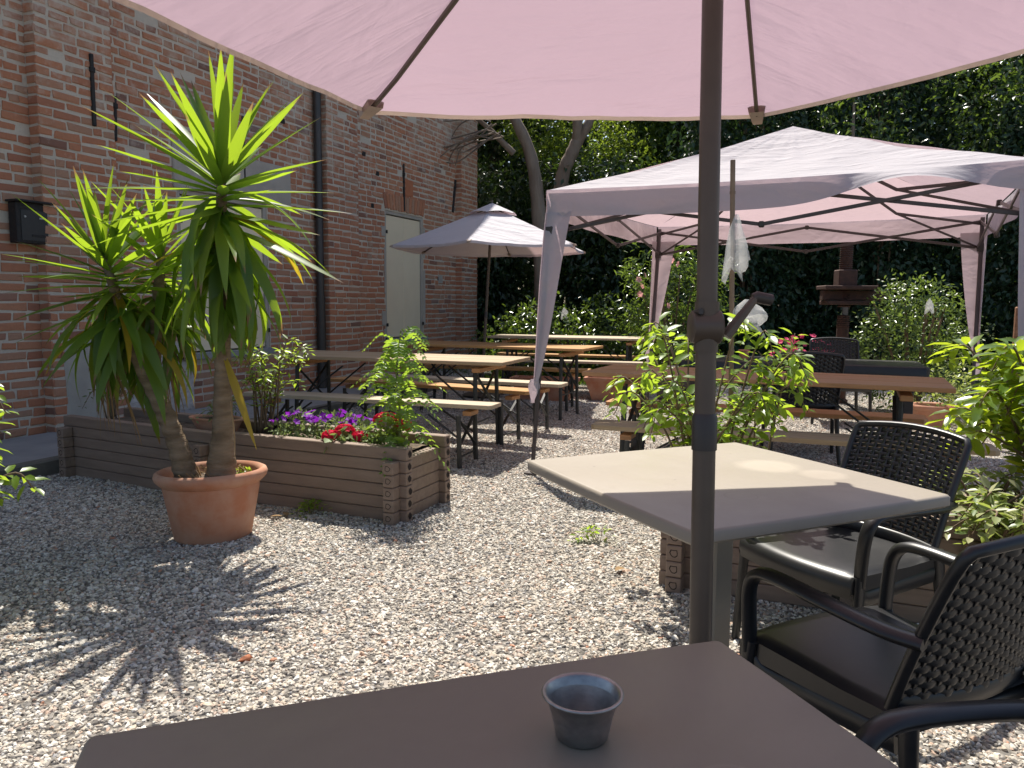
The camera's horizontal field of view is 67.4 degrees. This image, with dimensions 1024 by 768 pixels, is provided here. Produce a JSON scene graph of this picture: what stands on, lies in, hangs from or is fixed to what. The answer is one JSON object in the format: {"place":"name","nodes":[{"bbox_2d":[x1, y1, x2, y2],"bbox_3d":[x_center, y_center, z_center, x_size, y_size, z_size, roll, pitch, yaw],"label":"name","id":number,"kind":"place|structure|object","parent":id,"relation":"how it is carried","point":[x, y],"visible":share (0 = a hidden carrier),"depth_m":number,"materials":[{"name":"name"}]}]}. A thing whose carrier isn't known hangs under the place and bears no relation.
{"place":"outdoors","nodes":[
{"label":"outdoors","id":0,"kind":"place"},
{"bbox_2d":[0,368,490,466],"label":"paving","id":1,"kind":"structure","parent":0,"point":[31,447],"depth_m":6.29,"materials":[{"name":"grey concrete"}]},
{"bbox_2d":[46,389,988,476],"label":"ground","id":2,"kind":"structure","parent":0,"point":[926,394],"depth_m":10.65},
{"bbox_2d":[0,0,477,439],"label":"brick building","id":3,"kind":"structure","parent":2,"relation":"on","point":[388,181],"depth_m":8.03,"materials":[{"name":"brick"}]},
{"bbox_2d":[5,198,54,244],"bbox_3d":[-3.995,-1.342,6.385,0.150,0.349,0.330,3,6,22],"label":"mailbox","id":4,"kind":"object","parent":3,"relation":"attached to","point":[27,225],"visible":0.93,"depth_m":6.31,"materials":[{"name":"black metal"}]},
{"bbox_2d":[20,209,47,241],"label":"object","id":5,"kind":"structure","parent":4,"relation":"in","point":[31,224],"depth_m":6.35,"materials":[{"name":"plastic"}]},
{"bbox_2d":[313,90,326,387],"bbox_3d":[-2.498,-3.561,9.800,0.146,7.260,0.124,3,6,22],"label":"downpipe","id":6,"kind":"object","parent":3,"relation":"attached to","point":[321,313],"visible":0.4,"depth_m":9.93,"materials":[{"name":"brown metal"}]},
{"bbox_2d":[0,372,504,479],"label":"kerb","id":7,"kind":"structure","parent":2,"relation":"on","point":[47,466],"depth_m":5.46,"materials":[{"name":"grey concrete"}]},
{"bbox_2d":[74,641,898,767],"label":"pedestal table","id":8,"kind":"object","parent":2,"relation":"on","point":[714,704],"visible":0.99,"depth_m":0.85,"materials":[{"name":"beige laminate"}]},
{"bbox_2d":[541,672,623,748],"bbox_3d":[0.076,0.359,0.837,0.090,0.052,0.090,0,6,0],"label":"metal cup","id":9,"kind":"object","parent":8,"relation":"on","point":[583,706],"visible":1,"depth_m":0.84,"materials":[{"name":"metal"}]},
{"bbox_2d":[0,384,1023,767],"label":"gravel","id":10,"kind":"structure","parent":2,"relation":"on","point":[122,608],"depth_m":3.19,"materials":[{"name":"grey gravel"}]},
{"bbox_2d":[0,384,50,505],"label":"garden bush","id":11,"kind":"object","parent":10,"relation":"on","point":[14,481],"visible":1,"depth_m":2.83,"materials":[{"name":"green plant"}]},
{"bbox_2d":[56,407,275,489],"bbox_3d":[-2.352,0.445,5.272,1.496,0.417,0.685,4,7,27],"label":"planter box","id":12,"kind":"object","parent":10,"relation":"on","point":[116,456],"visible":0.56,"depth_m":5.14,"materials":[{"name":"brown wood"}]},
{"bbox_2d":[78,381,124,418],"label":"thin shrub","id":13,"kind":"object","parent":12,"relation":"on","point":[114,408],"visible":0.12,"depth_m":5.59,"materials":[{"name":"green plant"}]},
{"bbox_2d":[188,414,243,431],"bbox_3d":[-1.952,0.267,5.077,0.438,0.100,0.210,3,6,22],"label":"terracotta trough","id":14,"kind":"object","parent":12,"relation":"in","point":[204,423],"visible":0.53,"depth_m":5.02,"materials":[{"name":"ceramic"}]},
{"bbox_2d":[190,396,248,423],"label":"silver plant","id":15,"kind":"object","parent":14,"relation":"in","point":[234,407],"visible":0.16,"depth_m":5.09,"materials":[{"name":"green plant"}]},
{"bbox_2d":[152,460,267,544],"bbox_3d":[-1.554,0.608,3.986,0.558,0.375,0.450,-3,7,-28],"label":"terracotta pot","id":16,"kind":"object","parent":10,"relation":"on","point":[201,510],"visible":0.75,"depth_m":3.84,"materials":[{"name":"ceramic"}]},
{"bbox_2d":[4,50,350,477],"bbox_3d":[-1.673,-0.542,3.927,1.747,2.101,1.338,0,6,0],"label":"yucca","id":17,"kind":"object","parent":16,"relation":"in","point":[218,262],"visible":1,"depth_m":3.80,"materials":[{"name":"green plant"}]},
{"bbox_2d":[238,653,251,662],"bbox_3d":[-0.907,0.934,2.611,0.032,0.022,0.055,1,6,8],"label":"stone","id":18,"kind":"object","parent":10,"relation":"on","point":[245,657],"visible":1,"depth_m":2.60,"materials":[{"name":"orange stone"}]},
{"bbox_2d":[291,498,331,519],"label":"weed","id":19,"kind":"object","parent":10,"relation":"on","point":[306,505],"visible":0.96,"depth_m":4.40,"materials":[{"name":"green plant"}]},
{"bbox_2d":[233,421,450,525],"bbox_3d":[-1.112,0.509,4.743,1.377,0.417,0.685,3,6,22],"label":"planter box","id":20,"kind":"object","parent":10,"relation":"on","point":[342,477],"visible":0.69,"depth_m":4.46,"materials":[{"name":"brown wood"}]},
{"bbox_2d":[231,334,315,433],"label":"leafy shrub","id":21,"kind":"object","parent":20,"relation":"in","point":[263,381],"visible":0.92,"depth_m":4.99,"materials":[{"name":"green plant"}]},
{"bbox_2d":[265,406,334,438],"bbox_3d":[-1.313,0.282,4.736,0.418,0.298,0.325,0,6,0],"label":"petunia","id":22,"kind":"object","parent":20,"relation":"in","point":[298,423],"visible":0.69,"depth_m":4.70,"materials":[{"name":"purple plant"}]},
{"bbox_2d":[310,407,376,441],"bbox_3d":[-1.031,0.291,4.718,0.384,0.316,0.374,-5,8,-41],"label":"petunia","id":23,"kind":"object","parent":20,"relation":"in","point":[340,420],"visible":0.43,"depth_m":4.66,"materials":[{"name":"purple plant"}]},
{"bbox_2d":[317,421,374,452],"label":"geranium","id":24,"kind":"object","parent":20,"relation":"in","point":[344,429],"visible":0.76,"depth_m":4.48,"materials":[{"name":"red plant"}]},
{"bbox_2d":[350,412,411,445],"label":"geranium","id":25,"kind":"object","parent":20,"relation":"in","point":[380,440],"visible":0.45,"depth_m":4.51,"materials":[{"name":"green plant"}]},
{"bbox_2d":[393,373,404,410],"bbox_3d":[-0.703,0.168,4.722,0.094,0.470,0.094,3,6,19],"label":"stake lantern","id":26,"kind":"object","parent":20,"relation":"on","point":[400,391],"visible":0.14,"depth_m":4.71,"materials":[{"name":"black metal"}]},
{"bbox_2d":[350,326,449,476],"bbox_3d":[-0.644,0.092,4.436,0.566,0.857,0.582,0,6,0],"label":"acacia sapling","id":27,"kind":"object","parent":20,"relation":"in","point":[397,346],"visible":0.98,"depth_m":4.40,"materials":[{"name":"green plant"}]},
{"bbox_2d":[243,390,500,468],"bbox_3d":[-1.152,0.339,6.100,2.200,0.475,0.350,3,6,19],"label":"bench","id":28,"kind":"object","parent":10,"relation":"on","point":[472,406],"visible":0.72,"depth_m":5.93,"materials":[{"name":"beige wood"}]},
{"bbox_2d":[263,350,529,454],"bbox_3d":[-1.001,0.136,6.651,2.200,0.766,0.718,2,6,19],"label":"beer table","id":29,"kind":"object","parent":10,"relation":"on","point":[493,363],"visible":0.72,"depth_m":6.56,"materials":[{"name":"brown wood"}]},
{"bbox_2d":[330,376,529,444],"bbox_3d":[-0.782,0.230,7.164,2.200,0.475,0.350,4,7,28],"label":"bench","id":30,"kind":"object","parent":10,"relation":"on","point":[514,391],"visible":0.79,"depth_m":6.89,"materials":[{"name":"orange wood"}]},
{"bbox_2d":[360,373,567,428],"bbox_3d":[-0.521,0.179,7.661,2.200,0.475,0.350,3,6,22],"label":"bench","id":31,"kind":"object","parent":10,"relation":"on","point":[554,384],"visible":0.44,"depth_m":7.46,"materials":[{"name":"beige wood"}]},
{"bbox_2d":[390,200,585,398],"bbox_3d":[-0.262,-1.092,9.941,2.494,2.531,2.607,0,6,0],"label":"parasol","id":32,"kind":"object","parent":10,"relation":"on","point":[490,230],"visible":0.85,"depth_m":9.44,"materials":[{"name":"white fabric"}]},
{"bbox_2d":[411,363,590,410],"bbox_3d":[-0.170,0.030,9.103,2.200,0.475,0.350,2,6,16],"label":"bench","id":33,"kind":"object","parent":10,"relation":"on","point":[569,388],"visible":0.54,"depth_m":8.98,"materials":[{"name":"beige wood"}]},
{"bbox_2d":[405,340,602,420],"bbox_3d":[-0.150,-0.061,8.591,2.200,0.766,0.717,3,7,24],"label":"beer table","id":34,"kind":"object","parent":10,"relation":"on","point":[576,350],"visible":0.71,"depth_m":8.39,"materials":[{"name":"brown wood"}]},
{"bbox_2d":[509,375,580,401],"bbox_3d":[0.420,0.058,9.759,0.857,0.290,0.306,2,6,16],"label":"terracotta trough","id":35,"kind":"object","parent":10,"relation":"on","point":[553,393],"visible":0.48,"depth_m":9.65,"materials":[{"name":"orange ceramic"}]},
{"bbox_2d":[487,334,644,386],"bbox_3d":[0.802,-0.285,10.779,2.200,0.766,0.717,2,6,15],"label":"beer table","id":36,"kind":"object","parent":10,"relation":"on","point":[632,340],"visible":0.5,"depth_m":10.60,"materials":[{"name":"beige wood"}]},
{"bbox_2d":[497,352,637,374],"bbox_3d":[0.851,-0.203,11.390,2.200,0.475,0.350,2,6,16],"label":"bench","id":37,"kind":"object","parent":10,"relation":"on","point":[579,355],"visible":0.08,"depth_m":11.30,"materials":[{"name":"brown wood"}]},
{"bbox_2d":[112,0,1023,643],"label":"parasol","id":38,"kind":"object","parent":10,"relation":"on","point":[710,64],"visible":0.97,"depth_m":2.06,"materials":[{"name":"pink fabric"}]},
{"bbox_2d":[501,359,642,394],"bbox_3d":[0.751,-0.078,10.197,2.200,0.475,0.350,2,6,16],"label":"bench","id":39,"kind":"object","parent":10,"relation":"on","point":[509,374],"visible":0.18,"depth_m":10.05,"materials":[{"name":"wood"}]},
{"bbox_2d":[570,525,616,544],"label":"weed","id":40,"kind":"object","parent":10,"relation":"on","point":[591,527],"visible":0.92,"depth_m":3.94,"materials":[{"name":"green plant"}]},
{"bbox_2d":[583,376,640,400],"bbox_3d":[1.300,0.059,9.809,0.734,0.290,0.306,2,6,16],"label":"terracotta trough","id":41,"kind":"object","parent":10,"relation":"on","point":[596,386],"visible":0.48,"depth_m":9.73,"materials":[{"name":"orange ceramic"}]},
{"bbox_2d":[657,365,689,400],"bbox_3d":[2.050,0.045,9.053,0.620,0.484,0.380,3,6,20],"label":"dark box","id":42,"kind":"object","parent":10,"relation":"on","point":[660,398],"visible":0.07,"depth_m":8.95,"materials":[{"name":"black metal"}]},
{"bbox_2d":[528,442,949,646],"bbox_3d":[0.572,0.629,2.162,0.812,0.754,0.812,-2,7,-24],"label":"pedestal table","id":43,"kind":"object","parent":10,"relation":"on","point":[760,492],"visible":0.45,"depth_m":1.99,"materials":[{"name":"beige laminate"}]},
{"bbox_2d":[606,398,927,475],"bbox_3d":[1.777,0.410,5.622,2.200,0.475,0.350,3,6,22],"label":"bench","id":44,"kind":"object","parent":10,"relation":"on","point":[841,414],"visible":0.24,"depth_m":5.34,"materials":[{"name":"brown wood"}]},
{"bbox_2d":[582,364,955,478],"bbox_3d":[1.618,0.319,5.090,2.200,0.766,0.718,3,7,24],"label":"beer table","id":45,"kind":"object","parent":10,"relation":"on","point":[902,387],"visible":0.58,"depth_m":4.84,"materials":[{"name":"brown wood"}]},
{"bbox_2d":[524,126,1023,494],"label":"gazebo","id":46,"kind":"object","parent":10,"relation":"on","point":[789,181],"visible":0.94,"depth_m":5.53,"materials":[{"name":"fabric"}]},
{"bbox_2d":[591,419,999,490],"bbox_3d":[1.556,0.524,4.518,2.200,0.475,0.350,3,6,21],"label":"bench","id":47,"kind":"object","parent":10,"relation":"on","point":[629,428],"visible":0.27,"depth_m":4.50,"materials":[{"name":"brown wood"}]},
{"bbox_2d":[760,351,844,465],"bbox_3d":[2.319,0.159,6.128,0.610,0.882,0.691,2,6,14],"label":"armchair","id":48,"kind":"object","parent":10,"relation":"on","point":[820,401],"visible":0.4,"depth_m":5.88,"materials":[{"name":"black plastic"}]},
{"bbox_2d":[679,354,929,451],"bbox_3d":[2.559,0.151,6.912,2.000,0.730,0.800,3,6,21],"label":"black table","id":49,"kind":"object","parent":10,"relation":"on","point":[887,367],"visible":0.39,"depth_m":6.36,"materials":[{"name":"plastic"}]},
{"bbox_2d":[738,349,749,358],"bbox_3d":[2.102,-0.268,6.959,0.103,0.085,0.103,0,6,0],"label":"pot","id":50,"kind":"object","parent":49,"relation":"on","point":[743,356],"visible":0.74,"depth_m":6.92,"materials":[{"name":"ceramic"}]},
{"bbox_2d":[769,334,833,355],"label":"geranium","id":51,"kind":"object","parent":49,"relation":"on","point":[786,348],"visible":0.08,"depth_m":8.65,"materials":[{"name":"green plant"}]},
{"bbox_2d":[659,494,1020,629],"bbox_3d":[1.617,0.691,3.195,1.908,0.417,0.664,3,7,23],"label":"planter box","id":52,"kind":"object","parent":10,"relation":"on","point":[674,577],"visible":0.25,"depth_m":3.16,"materials":[{"name":"brown wood"}]},
{"bbox_2d":[602,311,818,447],"bbox_3d":[0.857,0.094,3.429,0.938,0.834,0.975,0,6,0],"label":"leafy shrub","id":53,"kind":"object","parent":52,"relation":"on","point":[760,414],"visible":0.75,"depth_m":3.25,"materials":[{"name":"green plant"}]},
{"bbox_2d":[728,160,735,441],"bbox_3d":[0.999,-0.220,3.495,0.068,1.561,0.026,0,6,0],"label":"bamboo cane","id":54,"kind":"object","parent":52,"relation":"in","point":[732,244],"visible":0.65,"depth_m":3.45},
{"bbox_2d":[736,328,807,449],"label":"tall sprig","id":55,"kind":"object","parent":52,"relation":"on","point":[747,433],"visible":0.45,"depth_m":3.34,"materials":[{"name":"green plant"}]},
{"bbox_2d":[919,465,1023,556],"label":"variegated bush","id":56,"kind":"object","parent":52,"relation":"on","point":[991,509],"visible":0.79,"depth_m":2.73,"materials":[{"name":"green plant"}]},
{"bbox_2d":[925,334,1023,477],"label":"cherry laurel","id":57,"kind":"object","parent":52,"relation":"on","point":[1007,423],"visible":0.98,"depth_m":3.07,"materials":[{"name":"green plant"}]},
{"bbox_2d":[809,337,871,423],"bbox_3d":[3.430,-0.041,8.098,0.610,0.882,0.691,2,6,13],"label":"armchair","id":58,"kind":"object","parent":10,"relation":"on","point":[830,342],"visible":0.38,"depth_m":8.31,"materials":[{"name":"black plastic"}]},
{"bbox_2d":[731,420,971,639],"bbox_3d":[1.182,0.553,2.675,0.629,0.802,0.556,-3,7,-27],"label":"armchair","id":59,"kind":"object","parent":10,"relation":"on","point":[844,561],"visible":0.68,"depth_m":2.63,"materials":[{"name":"black plastic"}]},
{"bbox_2d":[816,221,889,403],"bbox_3d":[4.241,-0.963,9.539,0.810,2.420,0.400,1,6,5],"label":"wine press","id":60,"kind":"object","parent":10,"relation":"on","point":[843,285],"visible":0.67,"depth_m":9.45,"materials":[{"name":"wood"}]},
{"bbox_2d":[739,533,1023,767],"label":"armchair","id":61,"kind":"object","parent":10,"relation":"on","point":[847,666],"visible":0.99,"depth_m":1.63,"materials":[{"name":"black plastic"}]},
{"bbox_2d":[913,402,954,430],"bbox_3d":[4.148,0.329,7.573,0.412,0.260,0.412,0,6,0],"label":"terracotta pot","id":62,"kind":"object","parent":10,"relation":"on","point":[925,409],"visible":0.52,"depth_m":7.43,"materials":[{"name":"ceramic"}]},
{"bbox_2d":[849,267,995,412],"bbox_3d":[4.650,-0.400,8.827,1.453,1.865,1.455,6,8,44],"label":"round bush","id":63,"kind":"object","parent":62,"relation":"in","point":[921,326],"visible":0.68,"depth_m":8.69,"materials":[{"name":"green plant"}]},
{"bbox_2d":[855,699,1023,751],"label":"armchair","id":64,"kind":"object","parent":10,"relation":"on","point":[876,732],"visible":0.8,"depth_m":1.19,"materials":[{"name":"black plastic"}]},
{"bbox_2d":[1010,307,1017,387],"bbox_3d":[5.019,-0.075,6.887,0.987,1.245,0.090,2,6,13],"label":"log fence","id":65,"kind":"object","parent":10,"relation":"on","point":[1015,331],"visible":0.21,"depth_m":6.92,"materials":[{"name":"brown wood"}]},
{"bbox_2d":[886,348,1000,426],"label":"bush","id":66,"kind":"object","parent":2,"relation":"on","point":[958,395],"visible":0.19,"depth_m":7.66,"materials":[{"name":"green plant"}]},
{"bbox_2d":[195,306,1006,387],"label":"lawn","id":67,"kind":"structure","parent":0,"point":[967,371],"depth_m":14.96,"materials":[{"name":"green plant"}]},
{"bbox_2d":[477,154,545,354],"bbox_3d":[-0.898,-2.397,15.579,3.293,4.420,2.536,0,6,0],"label":"dark thicket","id":68,"kind":"object","parent":67,"relation":"on","point":[501,275],"visible":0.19,"depth_m":15.19,"materials":[{"name":"green plant"}]},
{"bbox_2d":[477,118,566,322],"bbox_3d":[-0.857,-6.522,20.037,5.479,12.217,5.071,0,6,0],"label":"evergreen tree","id":69,"kind":"object","parent":67,"relation":"on","point":[492,148],"visible":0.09,"depth_m":19.26,"materials":[{"name":"green plant"}]},
{"bbox_2d":[476,118,599,366],"bbox_3d":[-0.767,-4.825,15.971,4.939,8.591,5.458,3,7,26],"label":"grey tree","id":70,"kind":"object","parent":67,"relation":"on","point":[538,211],"visible":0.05,"depth_m":13.51,"materials":[{"name":"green plant"}]},
{"bbox_2d":[440,119,503,164],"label":"bare branch","id":71,"kind":"object","parent":70,"relation":"attached to","point":[475,137],"visible":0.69,"depth_m":13.17,"materials":[{"name":"grey plant"}]},
{"bbox_2d":[453,290,691,376],"bbox_3d":[1.032,-0.575,12.616,4.006,1.968,1.594,0,6,0],"label":"laurel hedge","id":72,"kind":"object","parent":67,"relation":"on","point":[615,346],"visible":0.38,"depth_m":12.42,"materials":[{"name":"green plant"}]},
{"bbox_2d":[498,118,675,311],"bbox_3d":[1.530,-3.251,15.734,3.727,5.149,1.701,0,6,0],"label":"light tree","id":73,"kind":"object","parent":67,"relation":"on","point":[540,148],"visible":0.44,"depth_m":15.54,"materials":[{"name":"green plant"}]},
{"bbox_2d":[490,119,689,334],"bbox_3d":[1.711,-4.866,16.328,5.040,8.538,4.709,0,6,0],"label":"grey tree","id":74,"kind":"object","parent":67,"relation":"on","point":[580,132],"visible":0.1,"depth_m":16.33,"materials":[{"name":"green plant"}]},
{"bbox_2d":[523,140,692,358],"bbox_3d":[1.983,-2.396,15.099,3.568,4.766,2.473,0,6,0],"label":"dark thicket","id":75,"kind":"object","parent":67,"relation":"on","point":[600,260],"visible":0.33,"depth_m":14.69,"materials":[{"name":"green plant"}]},
{"bbox_2d":[413,329,808,385],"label":"grass","id":76,"kind":"structure","parent":67,"relation":"on","point":[582,381],"depth_m":12.73,"materials":[{"name":"green plant"}]},
{"bbox_2d":[582,119,750,330],"bbox_3d":[3.930,-6.022,18.732,4.858,11.125,4.630,0,6,0],"label":"evergreen tree","id":77,"kind":"object","parent":67,"relation":"on","point":[662,152],"visible":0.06,"depth_m":17.89,"materials":[{"name":"green plant"}]},
{"bbox_2d":[614,241,742,365],"bbox_3d":[2.432,-1.068,11.352,1.956,2.456,1.404,0,6,0],"label":"oleander","id":78,"kind":"object","parent":67,"relation":"on","point":[677,269],"visible":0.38,"depth_m":11.22,"materials":[{"name":"green plant"}]},
{"bbox_2d":[477,57,1018,321],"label":"woodland","id":79,"kind":"object","parent":67,"relation":"on","point":[567,122],"depth_m":24.30,"materials":[{"name":"green plant"}]},
{"bbox_2d":[661,103,837,356],"bbox_3d":[4.384,-3.317,14.422,3.867,7.480,2.496,0,6,0],"label":"dark thicket","id":80,"kind":"object","parent":67,"relation":"on","point":[755,266],"visible":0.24,"depth_m":14.12,"materials":[{"name":"green plant"}]},
{"bbox_2d":[671,104,890,336],"bbox_3d":[6.556,-6.264,19.012,5.644,11.605,5.439,0,6,0],"label":"evergreen tree","id":81,"kind":"object","parent":67,"relation":"on","point":[799,298],"visible":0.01,"depth_m":17.86,"materials":[{"name":"green plant"}]},
{"bbox_2d":[769,65,1003,365],"bbox_3d":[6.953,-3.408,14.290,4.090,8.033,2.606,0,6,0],"label":"dark thicket","id":82,"kind":"object","parent":67,"relation":"on","point":[877,264],"visible":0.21,"depth_m":14.05,"materials":[{"name":"green plant"}]},
{"bbox_2d":[812,56,1023,314],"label":"laurel tree","id":83,"kind":"object","parent":67,"relation":"on","point":[875,134],"visible":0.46,"depth_m":12.91,"materials":[{"name":"green plant"}]},
{"bbox_2d":[911,54,1023,343],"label":"evergreen tree","id":84,"kind":"object","parent":67,"relation":"on","point":[982,93],"visible":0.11,"depth_m":16.43,"materials":[{"name":"green plant"}]},
{"bbox_2d":[950,54,1023,370],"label":"dark thicket","id":85,"kind":"object","parent":67,"relation":"on","point":[1006,320],"visible":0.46,"depth_m":13.38,"materials":[{"name":"green plant"}]},
{"bbox_2d":[484,61,1009,305],"label":"sky","id":86,"kind":"structure","parent":0,"point":[1002,61],"materials":[{"name":"white"}]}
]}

